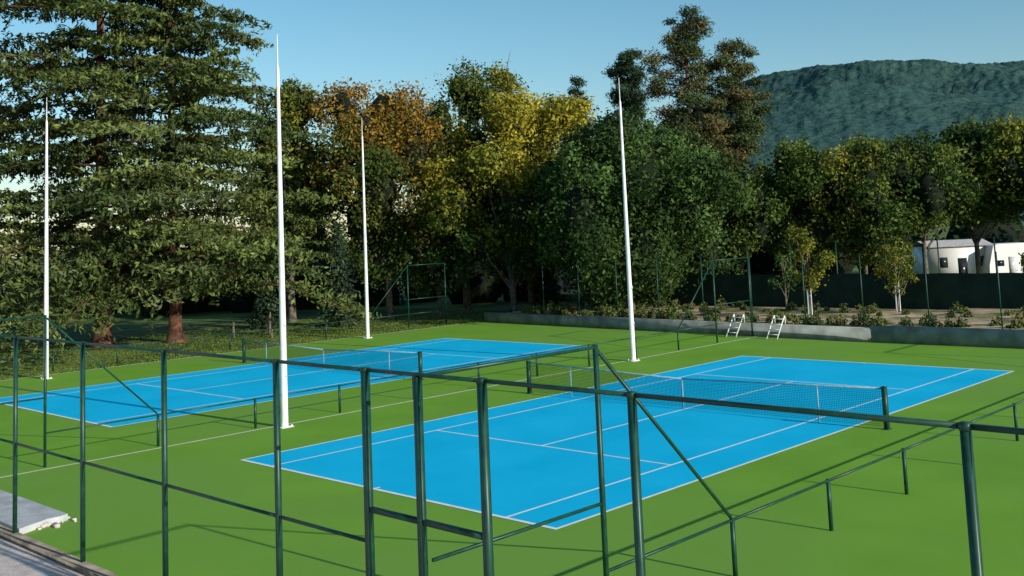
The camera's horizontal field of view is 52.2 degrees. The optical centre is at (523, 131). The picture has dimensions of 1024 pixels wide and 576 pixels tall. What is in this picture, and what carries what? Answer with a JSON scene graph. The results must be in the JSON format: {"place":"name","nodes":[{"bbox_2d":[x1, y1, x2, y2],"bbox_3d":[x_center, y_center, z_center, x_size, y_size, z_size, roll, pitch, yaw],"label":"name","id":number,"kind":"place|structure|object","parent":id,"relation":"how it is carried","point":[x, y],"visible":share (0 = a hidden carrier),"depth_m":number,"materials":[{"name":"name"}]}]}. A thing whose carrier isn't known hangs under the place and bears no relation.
{"place":"outdoors","nodes":[
{"label":"outdoors","id":0,"kind":"place"},
{"bbox_2d":[0,538,84,575],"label":"paved path","id":1,"kind":"structure","parent":0,"point":[16,560],"depth_m":18.61,"materials":[{"name":"grey concrete"}]},
{"bbox_2d":[0,222,1023,380],"bbox_3d":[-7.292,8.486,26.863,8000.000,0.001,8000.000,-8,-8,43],"label":"ground","id":2,"kind":"structure","parent":0,"point":[131,326],"depth_m":71.57,"materials":[{"name":"green plant"}]},
{"bbox_2d":[0,524,116,575],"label":"concrete kerb","id":3,"kind":"structure","parent":2,"relation":"on","point":[61,557],"depth_m":18.90,"materials":[{"name":"grey concrete"}]},
{"bbox_2d":[0,334,1023,575],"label":"green metal fence","id":4,"kind":"object","parent":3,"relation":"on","point":[485,535],"visible":0.97,"depth_m":12.20,"materials":[{"name":"green metal"}]},
{"bbox_2d":[0,3,116,295],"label":"cedar tree","id":5,"kind":"object","parent":2,"relation":"on","point":[3,285],"visible":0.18,"depth_m":66.90,"materials":[{"name":"green plant"}]},
{"bbox_2d":[0,0,337,367],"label":"cedar tree","id":6,"kind":"object","parent":2,"relation":"on","point":[101,92],"visible":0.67,"depth_m":59.67,"materials":[{"name":"green plant"}]},
{"bbox_2d":[0,0,381,342],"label":"cedar tree","id":7,"kind":"object","parent":2,"relation":"on","point":[185,118],"visible":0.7,"depth_m":60.60,"materials":[{"name":"green plant"}]},
{"bbox_2d":[0,263,446,370],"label":"metal fence","id":8,"kind":"object","parent":2,"relation":"on","point":[445,310],"visible":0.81,"depth_m":60.42,"materials":[{"name":"metal"}]},
{"bbox_2d":[232,311,272,337],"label":"wooden stumps","id":9,"kind":"object","parent":2,"relation":"on","point":[270,332],"visible":0.99,"depth_m":64.05,"materials":[{"name":"brown wood"}]},
{"bbox_2d":[0,308,509,379],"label":"grass tufts","id":10,"kind":"object","parent":2,"relation":"on","point":[63,370],"visible":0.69,"depth_m":61.72,"materials":[{"name":"green plant"}]},
{"bbox_2d":[243,275,288,329],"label":"spruce tree","id":11,"kind":"object","parent":2,"relation":"on","point":[266,304],"visible":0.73,"depth_m":70.05,"materials":[{"name":"green plant"}]},
{"bbox_2d":[224,142,335,315],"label":"deciduous tree","id":12,"kind":"object","parent":2,"relation":"on","point":[324,235],"visible":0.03,"depth_m":79.58,"materials":[{"name":"green plant"}]},
{"bbox_2d":[231,74,341,321],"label":"deciduous tree","id":13,"kind":"object","parent":2,"relation":"on","point":[292,106],"visible":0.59,"depth_m":75.08,"materials":[{"name":"green plant"}]},
{"bbox_2d":[311,223,364,328],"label":"spruce tree","id":14,"kind":"object","parent":2,"relation":"on","point":[340,284],"visible":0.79,"depth_m":69.22,"materials":[{"name":"green plant"}]},
{"bbox_2d":[283,77,494,318],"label":"autumn tree","id":15,"kind":"object","parent":2,"relation":"on","point":[395,145],"visible":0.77,"depth_m":72.57,"materials":[{"name":"green plant"}]},
{"bbox_2d":[380,197,477,316],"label":"deciduous tree","id":16,"kind":"object","parent":2,"relation":"on","point":[452,274],"visible":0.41,"depth_m":72.96,"materials":[{"name":"green plant"}]},
{"bbox_2d":[69,240,853,318],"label":"understory shrubs","id":17,"kind":"object","parent":2,"relation":"on","point":[483,289],"visible":0.14,"depth_m":87.62,"materials":[{"name":"green plant"}]},
{"bbox_2d":[399,54,532,309],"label":"deciduous tree","id":18,"kind":"object","parent":2,"relation":"on","point":[469,96],"visible":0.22,"depth_m":80.47,"materials":[{"name":"green plant"}]},
{"bbox_2d":[413,84,599,311],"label":"autumn tree","id":19,"kind":"object","parent":2,"relation":"on","point":[495,163],"visible":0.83,"depth_m":71.36,"materials":[{"name":"yellow plant"}]},
{"bbox_2d":[0,322,1023,575],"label":"green court surround","id":20,"kind":"object","parent":2,"relation":"on","point":[884,524],"visible":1,"depth_m":22.41,"materials":[{"name":"plastic"}]},
{"bbox_2d":[0,490,67,533],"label":"concrete slab","id":21,"kind":"structure","parent":20,"relation":"on","point":[31,514],"depth_m":21.63,"materials":[{"name":"grey concrete"}]},
{"bbox_2d":[40,97,51,379],"bbox_3d":[-21.476,4.732,47.031,0.400,12.600,0.400,-8,-8,43],"label":"white light pole","id":22,"kind":"object","parent":20,"relation":"on","point":[46,295],"visible":0.84,"depth_m":46.89,"materials":[{"name":"metal"}]},
{"bbox_2d":[33,516,76,530],"bbox_3d":[-9.625,7.969,21.298,0.957,0.067,0.861,0,-6,-22],"label":"rubble","id":23,"kind":"object","parent":20,"relation":"on","point":[55,525],"visible":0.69,"depth_m":21.06,"materials":[{"name":"beige stone"}]},
{"bbox_2d":[276,36,293,428],"bbox_3d":[-7.454,2.946,32.071,0.400,12.000,0.400,-8,-8,43],"label":"white light pole","id":24,"kind":"object","parent":20,"relation":"on","point":[283,374],"visible":0.95,"depth_m":31.85,"materials":[{"name":"metal"}]},
{"bbox_2d":[0,338,586,426],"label":"tennis court","id":25,"kind":"object","parent":20,"relation":"on","point":[111,402],"visible":0.91,"depth_m":42.17,"materials":[{"name":"blue plastic"}]},
{"bbox_2d":[241,339,423,379],"bbox_3d":[-8.647,9.778,45.136,13.030,1.100,0.180,-8,-8,43],"label":"tennis net","id":26,"kind":"object","parent":25,"relation":"on","point":[330,351],"visible":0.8,"depth_m":44.48,"materials":[{"name":"black fabric"}]},
{"bbox_2d":[361,134,372,338],"bbox_3d":[-9.127,5.489,59.968,0.400,12.600,0.400,-8,-8,43],"label":"white light pole","id":27,"kind":"object","parent":20,"relation":"on","point":[366,276],"visible":1,"depth_m":59.72,"materials":[{"name":"metal"}]},
{"bbox_2d":[0,257,752,467],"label":"metal fence","id":28,"kind":"object","parent":20,"relation":"on","point":[45,432],"visible":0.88,"depth_m":31.45,"materials":[{"name":"green metal"}]},
{"bbox_2d":[0,322,757,477],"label":"surface joint strips","id":29,"kind":"object","parent":20,"relation":"on","point":[304,420],"visible":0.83,"depth_m":34.91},
{"bbox_2d":[242,356,1013,529],"bbox_3d":[4.896,8.403,31.637,10.990,0.004,23.790,-8,-8,43],"label":"tennis court","id":30,"kind":"object","parent":20,"relation":"on","point":[543,459],"visible":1,"depth_m":27.71,"materials":[{"name":"blue plastic"}]},
{"bbox_2d":[526,361,891,429],"bbox_3d":[4.812,7.870,31.749,13.080,1.100,0.180,-8,-8,43],"label":"tennis net","id":31,"kind":"object","parent":30,"relation":"on","point":[885,408],"visible":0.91,"depth_m":30.56,"materials":[{"name":"black fabric"}]},
{"bbox_2d":[618,78,639,361],"bbox_3d":[4.340,3.670,44.433,0.400,12.000,0.400,-8,-8,43],"label":"white light pole","id":32,"kind":"object","parent":20,"relation":"on","point":[631,315],"visible":1,"depth_m":44.21,"materials":[{"name":"metal"}]},
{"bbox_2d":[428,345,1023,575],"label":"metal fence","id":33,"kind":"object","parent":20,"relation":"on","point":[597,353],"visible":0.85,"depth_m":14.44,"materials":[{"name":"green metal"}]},
{"bbox_2d":[726,314,744,336],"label":"metal steps","id":34,"kind":"structure","parent":20,"relation":"on","point":[742,317],"depth_m":51.97,"materials":[{"name":"white paint"}]},
{"bbox_2d":[766,315,785,339],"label":"metal steps","id":35,"kind":"structure","parent":20,"relation":"on","point":[783,319],"depth_m":50.17,"materials":[{"name":"white paint"}]},
{"bbox_2d":[0,212,1023,317],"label":"distant tree line","id":36,"kind":"object","parent":2,"relation":"on","point":[1015,229],"visible":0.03,"depth_m":95.64,"materials":[{"name":"green plant"}]},
{"bbox_2d":[474,90,572,307],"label":"autumn tree","id":37,"kind":"object","parent":2,"relation":"on","point":[531,298],"visible":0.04,"depth_m":78.67,"materials":[{"name":"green plant"}]},
{"bbox_2d":[531,261,564,307],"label":"spruce tree","id":38,"kind":"object","parent":2,"relation":"on","point":[552,288],"visible":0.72,"depth_m":78.55,"materials":[{"name":"green plant"}]},
{"bbox_2d":[545,270,598,300],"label":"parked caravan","id":39,"kind":"object","parent":2,"relation":"on","point":[561,284],"visible":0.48,"depth_m":84.63,"materials":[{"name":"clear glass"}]},
{"bbox_2d":[557,274,579,291],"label":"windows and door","id":40,"kind":"structure","parent":39,"relation":"in","point":[565,285],"depth_m":84.60,"materials":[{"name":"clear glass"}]},
{"bbox_2d":[557,76,593,296],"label":"pine tree","id":41,"kind":"object","parent":2,"relation":"on","point":[576,82],"visible":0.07,"depth_m":90.76,"materials":[{"name":"green plant"}]},
{"bbox_2d":[582,47,656,142],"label":"pine tree","id":42,"kind":"object","parent":2,"relation":"on","point":[622,70],"visible":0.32,"depth_m":89.92,"materials":[{"name":"green plant"}]},
{"bbox_2d":[516,105,759,310],"bbox_3d":[7.015,5.052,66.482,15.010,13.719,15.247,-2,-6,0],"label":"maple tree","id":43,"kind":"object","parent":2,"relation":"on","point":[657,165],"visible":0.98,"depth_m":63.31,"materials":[{"name":"green plant"}]},
{"bbox_2d":[633,4,777,274],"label":"tall pine tree","id":44,"kind":"object","parent":2,"relation":"on","point":[713,131],"visible":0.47,"depth_m":77.93,"materials":[{"name":"green plant"}]},
{"bbox_2d":[718,146,776,273],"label":"brown autumn tree","id":45,"kind":"object","parent":2,"relation":"on","point":[741,266],"visible":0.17,"depth_m":73.27,"materials":[{"name":"grey plant"}]},
{"bbox_2d":[484,312,1023,348],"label":"retaining wall","id":46,"kind":"structure","parent":2,"relation":"on","point":[983,337],"depth_m":49.23,"materials":[{"name":"concrete"}]},
{"bbox_2d":[506,302,1023,329],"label":"planting bed soil","id":47,"kind":"structure","parent":46,"relation":"in","point":[981,318],"depth_m":54.73,"materials":[{"name":"brown soil"}]},
{"bbox_2d":[530,137,614,303],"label":"maple tree","id":48,"kind":"object","parent":47,"relation":"on","point":[567,280],"visible":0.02,"depth_m":71.45,"materials":[{"name":"green plant"}]},
{"bbox_2d":[595,146,753,291],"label":"maple tree","id":49,"kind":"object","parent":47,"relation":"on","point":[714,252],"visible":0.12,"depth_m":68.08,"materials":[{"name":"green plant"}]},
{"bbox_2d":[508,252,1002,328],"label":"metal fence posts","id":50,"kind":"object","parent":47,"relation":"on","point":[751,291],"visible":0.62,"depth_m":52.86,"materials":[{"name":"green metal"}]},
{"bbox_2d":[636,273,1023,308],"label":"windscreen","id":51,"kind":"object","parent":50,"relation":"attached to","point":[968,290],"visible":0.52,"depth_m":59.40,"materials":[{"name":"fabric"}]},
{"bbox_2d":[521,295,1023,328],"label":"flower bed shrubs","id":52,"kind":"object","parent":47,"relation":"on","point":[672,312],"visible":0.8,"depth_m":55.85,"materials":[{"name":"leafy foliage"}]},
{"bbox_2d":[768,248,797,307],"bbox_3d":[15.183,9.002,61.578,2.131,4.131,1.500,-1,-6,-14],"label":"young tree","id":53,"kind":"object","parent":47,"relation":"on","point":[780,259],"visible":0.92,"depth_m":61.49,"materials":[{"name":"green plant"}]},
{"bbox_2d":[806,288,812,316],"bbox_3d":[15.107,9.066,55.288,0.272,1.700,0.100,-8,-8,43],"label":"tree stake","id":54,"kind":"object","parent":47,"relation":"on","point":[808,302],"visible":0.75,"depth_m":55.27,"materials":[{"name":"white paint"}]},
{"bbox_2d":[783,223,837,316],"bbox_3d":[15.363,7.611,55.495,3.415,5.680,2.329,-10,-9,52],"label":"young tree","id":55,"kind":"object","parent":47,"relation":"on","point":[810,279],"visible":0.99,"depth_m":55.39,"materials":[{"name":"green plant"}]},
{"bbox_2d":[705,237,1016,273],"bbox_3d":[29.017,6.889,50.515,60.030,3.900,0.060,-8,-8,43],"label":"perimeter fence","id":56,"kind":"object","parent":47,"relation":"on","point":[936,239],"visible":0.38,"depth_m":58.89,"materials":[{"name":"green metal"}]},
{"bbox_2d":[871,243,919,311],"bbox_3d":[20.134,8.179,56.240,2.636,4.290,2.483,-8,-8,43],"label":"young tree","id":57,"kind":"object","parent":47,"relation":"on","point":[908,272],"visible":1,"depth_m":56.07,"materials":[{"name":"green plant"}]},
{"bbox_2d":[894,282,900,311],"bbox_3d":[19.972,8.917,55.886,0.272,1.700,0.100,-8,-8,43],"label":"tree stake","id":58,"kind":"object","parent":47,"relation":"on","point":[896,298],"visible":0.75,"depth_m":55.86,"materials":[{"name":"white paint"}]},
{"bbox_2d":[715,260,839,274],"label":"hedge","id":59,"kind":"object","parent":2,"relation":"on","point":[775,273],"visible":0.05,"depth_m":72.52,"materials":[{"name":"plant"}]},
{"bbox_2d":[723,135,867,271],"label":"park tree","id":60,"kind":"object","parent":2,"relation":"on","point":[778,198],"visible":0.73,"depth_m":69.80,"materials":[{"name":"green plant"}]},
{"bbox_2d":[764,154,852,272],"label":"park tree","id":61,"kind":"object","parent":2,"relation":"on","point":[800,214],"visible":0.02,"depth_m":77.11,"materials":[{"name":"green plant"}]},
{"bbox_2d":[784,132,954,273],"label":"park tree","id":62,"kind":"object","parent":2,"relation":"on","point":[857,171],"visible":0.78,"depth_m":68.37,"materials":[{"name":"green plant"}]},
{"bbox_2d":[835,131,904,273],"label":"park tree","id":63,"kind":"object","parent":2,"relation":"on","point":[856,139],"depth_m":76.63,"materials":[{"name":"green plant"}]},
{"bbox_2d":[876,127,988,273],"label":"park tree","id":64,"kind":"object","parent":2,"relation":"on","point":[931,198],"visible":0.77,"depth_m":68.35,"materials":[{"name":"green plant"}]},
{"bbox_2d":[912,245,985,273],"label":"walls","id":65,"kind":"structure","parent":2,"relation":"on","point":[952,254],"depth_m":81.90,"materials":[{"name":"white paint"}]},
{"bbox_2d":[909,239,991,247],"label":"roof","id":66,"kind":"structure","parent":65,"relation":"on","point":[955,243],"depth_m":82.96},
{"bbox_2d":[940,256,983,272],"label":"windows and door","id":67,"kind":"structure","parent":65,"relation":"attached to","point":[962,265],"depth_m":81.80,"materials":[{"name":"black glass"}]},
{"bbox_2d":[924,111,1023,273],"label":"park tree","id":68,"kind":"object","parent":2,"relation":"on","point":[970,133],"visible":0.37,"depth_m":72.27,"materials":[{"name":"green plant"}]},
{"bbox_2d":[959,111,1023,228],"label":"park tree","id":69,"kind":"object","parent":2,"relation":"on","point":[1009,171],"visible":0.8,"depth_m":70.26,"materials":[{"name":"green plant"}]},
{"bbox_2d":[982,242,1023,272],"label":"building","id":70,"kind":"structure","parent":2,"relation":"on","point":[1008,257],"depth_m":80.67,"materials":[{"name":"paint"}]},
{"bbox_2d":[997,256,1023,272],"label":"windows and door","id":71,"kind":"structure","parent":70,"relation":"in","point":[1012,260],"depth_m":80.59,"materials":[{"name":"white glass"}]},
{"bbox_2d":[994,158,1023,209],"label":"park tree","id":72,"kind":"object","parent":2,"relation":"on","point":[1008,195],"visible":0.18,"depth_m":69.77,"materials":[{"name":"green plant"}]},
{"bbox_2d":[1017,252,1023,272],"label":"young tree","id":73,"kind":"object","parent":2,"relation":"on","point":[1022,255],"visible":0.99,"depth_m":58.38,"materials":[{"name":"plant"}]},
{"bbox_2d":[0,0,1023,257],"label":"sky","id":74,"kind":"structure","parent":0,"point":[548,43],"materials":[{"name":"blue"}]},
{"bbox_2d":[670,59,1023,225],"bbox_3d":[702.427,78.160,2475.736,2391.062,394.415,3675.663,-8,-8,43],"label":"hills","id":75,"kind":"structure","parent":0,"point":[824,106],"depth_m":1102.54,"materials":[{"name":"green plant"}]}
]}

